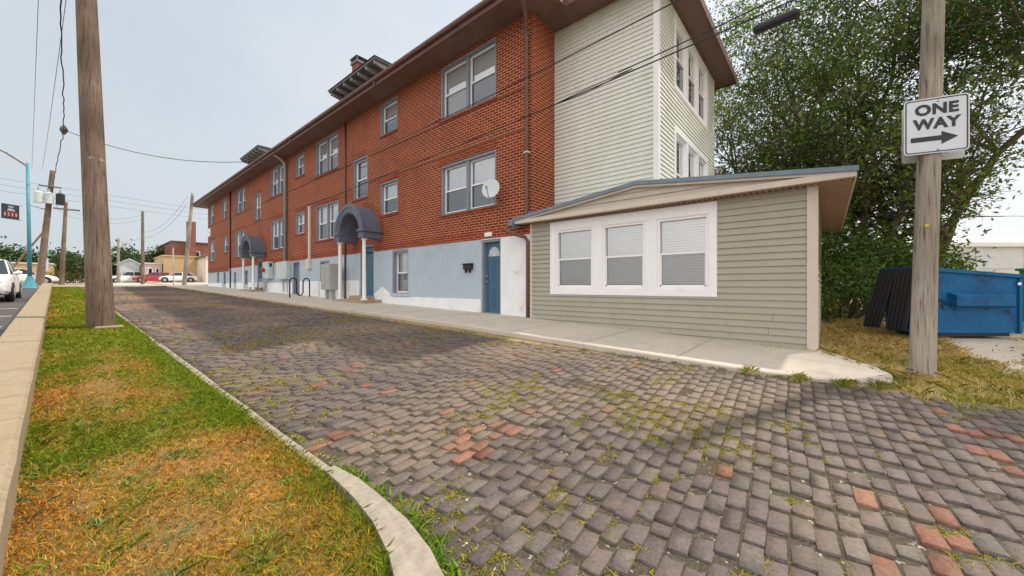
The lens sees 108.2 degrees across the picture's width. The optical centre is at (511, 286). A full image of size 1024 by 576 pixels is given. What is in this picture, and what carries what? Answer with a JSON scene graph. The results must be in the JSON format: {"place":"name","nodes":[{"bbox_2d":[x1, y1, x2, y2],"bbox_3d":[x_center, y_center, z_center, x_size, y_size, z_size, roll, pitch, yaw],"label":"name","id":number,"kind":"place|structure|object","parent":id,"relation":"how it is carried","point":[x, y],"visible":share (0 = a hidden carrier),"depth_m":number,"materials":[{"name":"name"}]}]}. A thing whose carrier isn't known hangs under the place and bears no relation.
{"place":"outdoors","nodes":[
{"label":"outdoors","id":0,"kind":"place"},
{"bbox_2d":[0,288,37,335],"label":"parking lot","id":1,"kind":"structure","parent":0,"point":[7,315],"depth_m":12.53,"materials":[{"name":"grey asphalt"}]},
{"bbox_2d":[0,259,22,301],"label":"parked car","id":2,"kind":"object","parent":1,"relation":"on","point":[10,288],"visible":0.95,"depth_m":14.37,"materials":[{"name":"white paint"}]},
{"bbox_2d":[0,149,38,287],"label":"street lamp","id":3,"kind":"object","parent":1,"relation":"on","point":[29,282],"visible":0.84,"depth_m":23.52,"materials":[{"name":"teal metal"}]},
{"bbox_2d":[1,203,21,220],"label":"street banner","id":4,"kind":"object","parent":3,"relation":"attached to","point":[9,211],"visible":1,"depth_m":22.68,"materials":[{"name":"black"}]},
{"bbox_2d":[39,284,207,286],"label":"cross street","id":5,"kind":"structure","parent":0,"point":[128,285],"depth_m":35.76,"materials":[{"name":"grey asphalt"}]},
{"bbox_2d":[113,282,207,284],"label":"concrete lot","id":6,"kind":"structure","parent":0,"point":[159,283],"depth_m":45.91,"materials":[{"name":"grey concrete"}]},
{"bbox_2d":[75,239,153,280],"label":"dome tree","id":7,"kind":"object","parent":6,"relation":"on","point":[126,255],"visible":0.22,"depth_m":58.63,"materials":[{"name":"green plant"}]},
{"bbox_2d":[116,238,119,282],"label":"utility pole","id":8,"kind":"object","parent":6,"relation":"on","point":[118,261],"visible":0.91,"depth_m":49.34,"materials":[{"name":"grey wood"}]},
{"bbox_2d":[113,272,140,282],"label":"parked car","id":9,"kind":"object","parent":6,"relation":"on","point":[127,276],"visible":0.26,"depth_m":53.76,"materials":[{"name":"white paint"}]},
{"bbox_2d":[140,211,144,283],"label":"utility pole","id":10,"kind":"object","parent":6,"relation":"on","point":[142,280],"visible":0.96,"depth_m":42.55,"materials":[{"name":"brown wood"}]},
{"bbox_2d":[132,272,172,282],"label":"parked car","id":11,"kind":"object","parent":6,"relation":"on","point":[153,276],"visible":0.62,"depth_m":51.09,"materials":[{"name":"red paint"}]},
{"bbox_2d":[159,272,197,282],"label":"parked car","id":12,"kind":"object","parent":6,"relation":"on","point":[178,276],"visible":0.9,"depth_m":52.64,"materials":[{"name":"white paint"}]},
{"bbox_2d":[3,286,397,575],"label":"grass strip","id":13,"kind":"object","parent":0,"point":[82,505],"depth_m":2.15,"materials":[{"name":"plant"}]},
{"bbox_2d":[75,0,123,328],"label":"utility pole","id":14,"kind":"object","parent":13,"relation":"on","point":[99,304],"visible":0.88,"depth_m":8.35,"materials":[{"name":"brown wood"}]},
{"bbox_2d":[8,395,360,575],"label":"grass tufts","id":15,"kind":"object","parent":13,"relation":"on","point":[126,479],"visible":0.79,"depth_m":2.23,"materials":[{"name":"green plant"}]},
{"bbox_2d":[0,0,1023,282],"label":"sky","id":16,"kind":"structure","parent":0,"point":[213,82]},
{"bbox_2d":[21,282,1023,575],"bbox_3d":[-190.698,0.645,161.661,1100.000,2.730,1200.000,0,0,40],"label":"ground","id":17,"kind":"structure","parent":0,"point":[899,366],"depth_m":6.61,"materials":[{"name":"beige"}]},
{"bbox_2d":[0,283,51,575],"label":"concrete wall","id":18,"kind":"structure","parent":17,"relation":"on","point":[21,338],"depth_m":3.49,"materials":[{"name":"beige concrete"}]},
{"bbox_2d":[0,235,51,262],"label":"dark tree","id":19,"kind":"object","parent":17,"relation":"on","point":[12,256],"visible":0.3,"depth_m":56.24,"materials":[{"name":"green plant"}]},
{"bbox_2d":[13,225,42,267],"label":"utility pole","id":20,"kind":"object","parent":17,"relation":"on","point":[25,252],"visible":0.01,"depth_m":41.22,"materials":[{"name":"brown wood"}]},
{"bbox_2d":[11,262,55,282],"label":"store","id":21,"kind":"structure","parent":17,"relation":"on","point":[21,265],"depth_m":50.26,"materials":[{"name":"beige paint"}]},
{"bbox_2d":[15,269,58,282],"bbox_3d":[-45.216,-0.831,34.045,2.144,1.500,4.462,0,0,30],"label":"parked car","id":22,"kind":"object","parent":17,"relation":"on","point":[23,276],"visible":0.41,"depth_m":34.22,"materials":[{"name":"white paint"}]},
{"bbox_2d":[30,170,64,285],"bbox_3d":[-40.029,-4.850,31.784,0.850,10.400,2.161,0,0,29],"label":"utility pole","id":23,"kind":"object","parent":17,"relation":"on","point":[43,249],"visible":0.84,"depth_m":31.79,"materials":[{"name":"brown wood"}]},
{"bbox_2d":[32,0,38,155],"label":"overhead cable","id":24,"kind":"object","parent":23,"relation":"attached to","point":[35,72],"visible":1,"depth_m":17.18,"materials":[{"name":"black rubber"}]},
{"bbox_2d":[42,0,65,168],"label":"overhead cable","id":25,"kind":"object","parent":23,"relation":"attached to","point":[56,72],"visible":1,"depth_m":15.62,"materials":[{"name":"black rubber"}]},
{"bbox_2d":[51,0,64,192],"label":"overhead cable","id":26,"kind":"object","parent":23,"relation":"attached to","point":[62,89],"visible":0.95,"depth_m":17.06,"materials":[{"name":"black rubber"}]},
{"bbox_2d":[59,125,67,134],"bbox_3d":[-24.700,-8.608,20.428,0.924,0.320,0.331,0,0,40],"label":"cable knot","id":27,"kind":"object","parent":26,"relation":"attached to","point":[63,130],"visible":0.97,"depth_m":20.27,"materials":[{"name":"grey metal"}]},
{"bbox_2d":[67,131,274,161],"bbox_3d":[-18.652,-7.620,20.064,12.049,1.990,0.028,0,0,3],"label":"overhead cable","id":28,"kind":"object","parent":27,"relation":"attached to","point":[172,158],"visible":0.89,"depth_m":20.05,"materials":[{"name":"black rubber"}]},
{"bbox_2d":[20,242,84,282],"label":"dark tree","id":29,"kind":"object","parent":17,"relation":"on","point":[53,253],"visible":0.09,"depth_m":61.24,"materials":[{"name":"green plant"}]},
{"bbox_2d":[23,246,84,282],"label":"dark tree","id":30,"kind":"object","parent":17,"relation":"on","point":[71,262],"visible":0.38,"depth_m":58.31,"materials":[{"name":"green plant"}]},
{"bbox_2d":[45,267,84,283],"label":"shrub","id":31,"kind":"object","parent":17,"relation":"on","point":[66,275],"visible":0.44,"depth_m":42.22,"materials":[{"name":"green plant"}]},
{"bbox_2d":[53,202,79,284],"bbox_3d":[-46.886,-4.350,39.026,0.421,9.000,1.800,0,0,40],"label":"utility pole","id":32,"kind":"object","parent":17,"relation":"on","point":[61,281],"visible":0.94,"depth_m":38.77,"materials":[{"name":"brown wood"}]},
{"bbox_2d":[113,258,139,282],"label":"grey shed","id":33,"kind":"structure","parent":17,"relation":"on","point":[129,265],"depth_m":55.79,"materials":[{"name":"paint"}]},
{"bbox_2d":[139,262,162,281],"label":"shop","id":34,"kind":"structure","parent":17,"relation":"on","point":[152,267],"depth_m":53.81,"materials":[{"name":"pink"}]},
{"bbox_2d":[138,245,163,262],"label":"leafy tree","id":35,"kind":"object","parent":17,"relation":"on","point":[153,254],"visible":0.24,"depth_m":65.36,"materials":[{"name":"green plant"}]},
{"bbox_2d":[153,255,198,281],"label":"flat shop","id":36,"kind":"structure","parent":17,"relation":"on","point":[167,262],"depth_m":55.53,"materials":[{"name":"beige paint"}]},
{"bbox_2d":[156,221,207,255],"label":"brick hall","id":37,"kind":"structure","parent":17,"relation":"on","point":[198,248],"depth_m":62.20,"materials":[{"name":"brown brick"}]},
{"bbox_2d":[155,343,217,385],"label":"kerb","id":38,"kind":"structure","parent":17,"relation":"on","point":[192,367],"depth_m":5.21,"materials":[{"name":"concrete"}]},
{"bbox_2d":[182,193,193,284],"bbox_3d":[-31.160,-4.300,35.618,0.367,9.400,0.960,0,0,40],"label":"utility pole","id":39,"kind":"object","parent":17,"relation":"on","point":[185,269],"visible":0.94,"depth_m":35.55,"materials":[{"name":"brown wood"}]},
{"bbox_2d":[195,253,207,281],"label":"garage","id":40,"kind":"structure","parent":17,"relation":"on","point":[202,268],"depth_m":54.76,"materials":[{"name":"beige paint"}]},
{"bbox_2d":[215,386,329,473],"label":"kerb","id":41,"kind":"structure","parent":17,"relation":"on","point":[285,438],"depth_m":3.13,"materials":[{"name":"concrete"}]},
{"bbox_2d":[324,465,443,575],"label":"kerb","id":42,"kind":"structure","parent":17,"relation":"on","point":[411,554],"depth_m":2.01,"materials":[{"name":"concrete"}]},
{"bbox_2d":[192,0,736,317],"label":"apartment building","id":43,"kind":"structure","parent":17,"relation":"on","point":[419,234],"depth_m":11.26,"materials":[{"name":"red brick"}]},
{"bbox_2d":[209,204,213,226],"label":"window","id":44,"kind":"structure","parent":43,"relation":"in","point":[212,206],"depth_m":32.51,"materials":[{"name":"blue paint"}]},
{"bbox_2d":[209,240,213,262],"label":"window","id":45,"kind":"structure","parent":43,"relation":"in","point":[211,242],"depth_m":32.51,"materials":[{"name":"grey glass"}]},
{"bbox_2d":[222,235,227,253],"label":"window","id":46,"kind":"structure","parent":43,"relation":"in","point":[225,239],"depth_m":29.53,"materials":[{"name":"grey glass"}]},
{"bbox_2d":[235,187,244,215],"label":"window","id":47,"kind":"structure","parent":43,"relation":"in","point":[240,194],"depth_m":26.87,"materials":[{"name":"blue paint"}]},
{"bbox_2d":[235,229,244,257],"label":"window","id":48,"kind":"structure","parent":43,"relation":"in","point":[239,234],"depth_m":27.18,"materials":[{"name":"grey glass"}]},
{"bbox_2d":[254,192,260,221],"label":"window","id":49,"kind":"structure","parent":43,"relation":"in","point":[258,196],"depth_m":24.33,"materials":[{"name":"grey glass"}]},
{"bbox_2d":[262,261,272,278],"bbox_3d":[-14.701,-0.950,22.287,1.050,1.000,0.272,0,0,40],"label":"utility box","id":50,"kind":"object","parent":43,"relation":"attached to","point":[267,273],"visible":0.97,"depth_m":22.00,"materials":[{"name":"grey paint"}]},
{"bbox_2d":[270,163,282,198],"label":"window","id":51,"kind":"structure","parent":43,"relation":"in","point":[276,173],"depth_m":22.05,"materials":[{"name":"blue paint"}]},
{"bbox_2d":[270,218,282,251],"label":"window","id":52,"kind":"structure","parent":43,"relation":"in","point":[277,225],"depth_m":22.05,"materials":[{"name":"blue paint"}]},
{"bbox_2d":[269,261,290,291],"bbox_3d":[-13.053,-0.505,20.885,2.336,1.710,0.336,0,0,36],"label":"meter box","id":53,"kind":"object","parent":43,"relation":"attached to","point":[283,270],"visible":0.98,"depth_m":20.36,"materials":[{"name":"grey paint"}]},
{"bbox_2d":[293,261,299,294],"bbox_3d":[-11.399,-0.225,19.987,0.940,2.150,0.430,0,0,40],"label":"door","id":54,"kind":"structure","parent":43,"relation":"in","point":[296,265],"depth_m":20.10,"materials":[{"name":"blue paint"}]},
{"bbox_2d":[295,152,304,179],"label":"window","id":55,"kind":"structure","parent":43,"relation":"in","point":[299,158],"depth_m":19.79,"materials":[{"name":"blue paint"}]},
{"bbox_2d":[295,211,304,235],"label":"window","id":56,"kind":"structure","parent":43,"relation":"in","point":[300,215],"depth_m":19.80,"materials":[{"name":"blue paint"}]},
{"bbox_2d":[315,200,337,242],"bbox_3d":[-8.609,-3.008,17.495,2.480,1.785,0.325,0,0,40],"label":"window","id":57,"kind":"structure","parent":43,"relation":"in","point":[329,214],"depth_m":17.66,"materials":[{"name":"grey glass"}]},
{"bbox_2d":[315,131,338,178],"bbox_3d":[-8.632,-6.122,17.514,2.480,1.755,0.325,0,0,40],"label":"window","id":58,"kind":"structure","parent":43,"relation":"in","point":[325,153],"depth_m":17.70,"materials":[{"name":"blue paint"}]},
{"bbox_2d":[352,154,367,202],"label":"window","id":59,"kind":"structure","parent":43,"relation":"in","point":[363,166],"depth_m":15.73,"materials":[{"name":"grey glass"}]},
{"bbox_2d":[361,244,373,295],"bbox_3d":[-5.810,-0.620,15.098,1.070,2.080,0.180,0,0,40],"label":"door","id":60,"kind":"structure","parent":43,"relation":"in","point":[369,248],"depth_m":15.14,"materials":[{"name":"blue paint"}]},
{"bbox_2d":[379,96,397,138],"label":"window","id":61,"kind":"structure","parent":43,"relation":"in","point":[391,121],"depth_m":14.28,"materials":[{"name":"blue paint"}]},
{"bbox_2d":[379,178,398,217],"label":"window","id":62,"kind":"structure","parent":43,"relation":"in","point":[392,191],"depth_m":14.28,"materials":[{"name":"grey glass"}]},
{"bbox_2d":[391,249,408,296],"bbox_3d":[-3.976,-0.475,13.589,1.140,1.690,0.350,0,0,40],"label":"window","id":63,"kind":"structure","parent":43,"relation":"in","point":[403,253],"depth_m":13.78,"materials":[{"name":"blue paint"}]},
{"bbox_2d":[439,37,496,123],"bbox_3d":[-1.294,-6.133,11.293,2.540,1.775,0.325,0,0,40],"label":"window","id":64,"kind":"structure","parent":43,"relation":"in","point":[460,81],"depth_m":11.25,"materials":[{"name":"grey glass"}]},
{"bbox_2d":[439,149,496,217],"bbox_3d":[-1.287,-3.033,11.287,2.520,1.675,0.325,0,0,40],"label":"window","id":65,"kind":"structure","parent":43,"relation":"in","point":[460,180],"depth_m":11.27,"materials":[{"name":"grey glass"}]},
{"bbox_2d":[482,179,499,204],"bbox_3d":[-0.576,-2.576,10.012,0.464,0.663,0.773,0,0,40],"label":"satellite dish","id":66,"kind":"object","parent":43,"relation":"attached to","point":[490,188],"visible":1,"depth_m":10.03,"materials":[{"name":"grey paint"}]},
{"bbox_2d":[481,238,500,313],"bbox_3d":[-0.471,-0.083,10.703,0.760,2.495,0.460,0,0,40],"label":"door","id":67,"kind":"structure","parent":43,"relation":"in","point":[491,249],"depth_m":10.71,"materials":[{"name":"blue paint"}]},
{"bbox_2d":[676,22,685,96],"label":"window","id":68,"kind":"structure","parent":43,"relation":"in","point":[681,55],"depth_m":10.18,"materials":[{"name":"white paint"}]},
{"bbox_2d":[676,134,685,177],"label":"window","id":69,"kind":"structure","parent":43,"relation":"in","point":[680,144],"depth_m":10.19,"materials":[{"name":"white paint"}]},
{"bbox_2d":[689,44,695,109],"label":"window","id":70,"kind":"structure","parent":43,"relation":"in","point":[692,57],"depth_m":11.06,"materials":[{"name":"white paint"}]},
{"bbox_2d":[689,147,695,176],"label":"window","id":71,"kind":"structure","parent":43,"relation":"in","point":[692,155],"depth_m":11.02,"materials":[{"name":"white paint"}]},
{"bbox_2d":[699,62,705,123],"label":"window","id":72,"kind":"structure","parent":43,"relation":"in","point":[702,75],"depth_m":11.95,"materials":[{"name":"white paint"}]},
{"bbox_2d":[699,157,705,175],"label":"window","id":73,"kind":"structure","parent":43,"relation":"in","point":[702,165],"depth_m":11.90,"materials":[{"name":"white paint"}]},
{"bbox_2d":[508,165,858,350],"bbox_3d":[4.776,-0.385,10.227,6.660,3.470,7.220,0,0,40],"label":"house extension","id":74,"kind":"object","parent":17,"relation":"on","point":[746,248],"visible":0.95,"depth_m":7.07,"materials":[{"name":"beige plastic"}]},
{"bbox_2d":[556,227,592,288],"bbox_3d":[1.508,-0.640,8.784,1.000,1.400,0.168,0,0,40],"label":"window","id":75,"kind":"structure","parent":74,"relation":"in","point":[574,270],"depth_m":8.83,"materials":[{"name":"grey glass"}]},
{"bbox_2d":[603,221,644,288],"bbox_3d":[2.435,-0.640,7.999,0.950,1.400,0.168,0,0,40],"label":"window","id":76,"kind":"structure","parent":74,"relation":"in","point":[624,265],"depth_m":8.04,"materials":[{"name":"grey glass"}]},
{"bbox_2d":[657,214,707,288],"bbox_3d":[3.339,-0.640,7.233,0.940,1.400,0.168,0,0,40],"label":"window","id":77,"kind":"structure","parent":74,"relation":"in","point":[682,263],"depth_m":7.26,"materials":[{"name":"grey glass"}]},
{"bbox_2d":[714,38,900,174],"bbox_3d":[13.624,-7.060,20.759,13.006,16.468,13.150,0,0,40],"label":"leafy tree","id":78,"kind":"object","parent":17,"relation":"on","point":[719,106],"visible":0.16,"depth_m":19.90,"materials":[{"name":"green plant"}]},
{"bbox_2d":[714,58,908,246],"bbox_3d":[10.548,-3.519,14.656,7.963,9.521,7.819,0,0,40],"label":"leafy tree","id":79,"kind":"object","parent":17,"relation":"on","point":[798,159],"visible":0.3,"depth_m":13.51,"materials":[{"name":"green plant"}]},
{"bbox_2d":[821,285,848,322],"bbox_3d":[8.397,0.538,10.400,1.590,1.125,2.039,0,0,40],"label":"shrub","id":80,"kind":"object","parent":17,"relation":"on","point":[827,304],"visible":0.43,"depth_m":9.79,"materials":[{"name":"green plant"}]},
{"bbox_2d":[821,240,894,320],"bbox_3d":[9.720,-0.092,11.158,3.431,2.326,3.244,0,0,-2],"label":"shrub","id":81,"kind":"object","parent":17,"relation":"on","point":[834,276],"visible":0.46,"depth_m":10.58,"materials":[{"name":"green plant"}]},
{"bbox_2d":[821,206,906,316],"bbox_3d":[11.039,-0.875,12.792,3.592,3.886,4.108,0,0,40],"label":"shrub","id":82,"kind":"object","parent":17,"relation":"on","point":[839,242],"visible":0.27,"depth_m":11.85,"materials":[{"name":"green plant"}]},
{"bbox_2d":[707,0,1023,164],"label":"leafy tree","id":83,"kind":"object","parent":17,"relation":"on","point":[822,69],"visible":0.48,"depth_m":14.23,"materials":[{"name":"green plant"}]},
{"bbox_2d":[709,0,1023,253],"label":"leafy tree","id":84,"kind":"object","parent":17,"relation":"on","point":[1015,17],"visible":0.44,"depth_m":13.19,"materials":[{"name":"green plant"}]},
{"bbox_2d":[743,40,1023,313],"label":"leafy tree","id":85,"kind":"object","parent":17,"relation":"on","point":[906,201],"visible":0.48,"depth_m":12.00,"materials":[{"name":"green plant"}]},
{"bbox_2d":[784,76,1023,261],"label":"leafy tree","id":86,"kind":"object","parent":17,"relation":"on","point":[958,164],"visible":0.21,"depth_m":11.75,"materials":[{"name":"green plant"}]},
{"bbox_2d":[802,0,1023,100],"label":"leafy tree","id":87,"kind":"object","parent":17,"relation":"on","point":[918,22],"visible":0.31,"depth_m":12.32,"materials":[{"name":"green plant"}]},
{"bbox_2d":[841,212,996,314],"bbox_3d":[12.836,-0.806,12.146,3.645,3.745,4.183,0,0,40],"label":"shrub","id":88,"kind":"object","parent":17,"relation":"on","point":[906,256],"visible":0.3,"depth_m":11.39,"materials":[{"name":"green plant"}]},
{"bbox_2d":[826,236,1023,295],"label":"warehouse","id":89,"kind":"structure","parent":17,"relation":"on","point":[1007,253],"depth_m":34.01,"materials":[{"name":"metal"}]},
{"bbox_2d":[908,0,944,378],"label":"utility pole","id":90,"kind":"object","parent":17,"relation":"on","point":[922,356],"visible":0.87,"depth_m":4.69,"materials":[{"name":"brown wood"}]},
{"bbox_2d":[307,0,678,179],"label":"overhead cable","id":91,"kind":"object","parent":90,"relation":"attached to","point":[522,79],"visible":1,"depth_m":8.95,"materials":[{"name":"black rubber"}]},
{"bbox_2d":[308,0,794,204],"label":"overhead cable","id":92,"kind":"object","parent":90,"relation":"attached to","point":[595,86],"visible":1,"depth_m":7.50,"materials":[{"name":"black rubber"}]},
{"bbox_2d":[753,1,799,34],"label":"splice case","id":93,"kind":"object","parent":92,"relation":"hanging from","point":[778,20],"visible":1,"depth_m":5.71,"materials":[{"name":"black paint"}]},
{"bbox_2d":[618,0,773,72],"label":"overhead cable","id":94,"kind":"object","parent":90,"relation":"attached to","point":[699,34],"visible":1,"depth_m":6.47,"materials":[{"name":"black rubber"}]},
{"bbox_2d":[902,109,964,163],"bbox_3d":[5.504,-2.008,4.852,0.600,0.740,0.004,0,0,24],"label":"back sign","id":95,"kind":"object","parent":90,"relation":"attached to","point":[945,156],"visible":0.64,"depth_m":4.92,"materials":[{"name":"metal"}]},
{"bbox_2d":[904,93,969,155],"bbox_3d":[5.321,-2.023,4.650,0.600,0.700,0.014,0,0,24],"label":"one way sign","id":96,"kind":"object","parent":90,"relation":"attached to","point":[937,124],"visible":1,"depth_m":4.65,"materials":[{"name":"metal"}]},
{"bbox_2d":[842,335,1023,395],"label":"leaf litter","id":97,"kind":"object","parent":17,"relation":"on","point":[944,356],"visible":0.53,"depth_m":5.86,"materials":[{"name":"brown plant"}]},
{"bbox_2d":[907,254,995,271],"bbox_3d":[13.295,0.044,11.563,3.436,2.290,3.343,0,0,-14],"label":"shrub","id":98,"kind":"object","parent":17,"relation":"on","point":[969,266],"visible":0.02,"depth_m":10.60,"materials":[{"name":"green plant"}]},
{"bbox_2d":[938,332,1023,376],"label":"concrete slab","id":99,"kind":"structure","parent":17,"relation":"on","point":[989,344],"depth_m":6.72,"materials":[{"name":"grey concrete"}]},
{"bbox_2d":[1015,268,1023,321],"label":"green bin","id":100,"kind":"object","parent":17,"relation":"on","point":[1021,270],"visible":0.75,"depth_m":10.24,"materials":[{"name":"paint"}]},
{"bbox_2d":[167,285,892,385],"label":"sidewalk","id":101,"kind":"structure","parent":0,"point":[732,356],"depth_m":6.47,"materials":[{"name":"concrete"}]},
{"bbox_2d":[289,277,309,297],"bbox_3d":[-9.905,0.076,17.312,0.060,0.936,1.136,0,0,18],"label":"bike rack","id":102,"kind":"object","parent":101,"relation":"on","point":[302,286],"visible":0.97,"depth_m":17.37,"materials":[{"name":"grey metal"}]},
{"bbox_2d":[321,264,337,299],"bbox_3d":[-7.835,-0.174,15.942,0.870,1.540,0.412,0,0,40],"label":"cluster mailbox","id":103,"kind":"object","parent":101,"relation":"on","point":[329,279],"visible":0.89,"depth_m":15.73,"materials":[{"name":"grey paint"}]},
{"bbox_2d":[82,286,1023,575],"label":"brick road","id":104,"kind":"structure","parent":0,"point":[732,494],"depth_m":2.92,"materials":[{"name":"brick"}]},
{"bbox_2d":[115,290,819,575],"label":"kerb weeds","id":105,"kind":"object","parent":104,"relation":"on","point":[436,552],"visible":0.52,"depth_m":2.18,"materials":[{"name":"green plant"}]},
{"bbox_2d":[114,291,1023,575],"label":"road weeds","id":106,"kind":"object","parent":104,"relation":"on","point":[516,395],"visible":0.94,"depth_m":3.27,"materials":[{"name":"green plant"}]},
{"bbox_2d":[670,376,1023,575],"bbox_3d":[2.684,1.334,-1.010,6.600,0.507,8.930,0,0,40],"label":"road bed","id":107,"kind":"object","parent":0,"point":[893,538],"visible":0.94,"depth_m":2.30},
{"bbox_2d":[737,316,1023,422],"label":"rough grass","id":108,"kind":"structure","parent":0,"point":[902,381],"depth_m":4.90,"materials":[{"name":"green plant"}]},
{"bbox_2d":[863,266,1023,335],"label":"dumpster","id":109,"kind":"object","parent":108,"relation":"on","point":[976,303],"visible":0.9,"depth_m":7.50,"materials":[{"name":"blue paint"}]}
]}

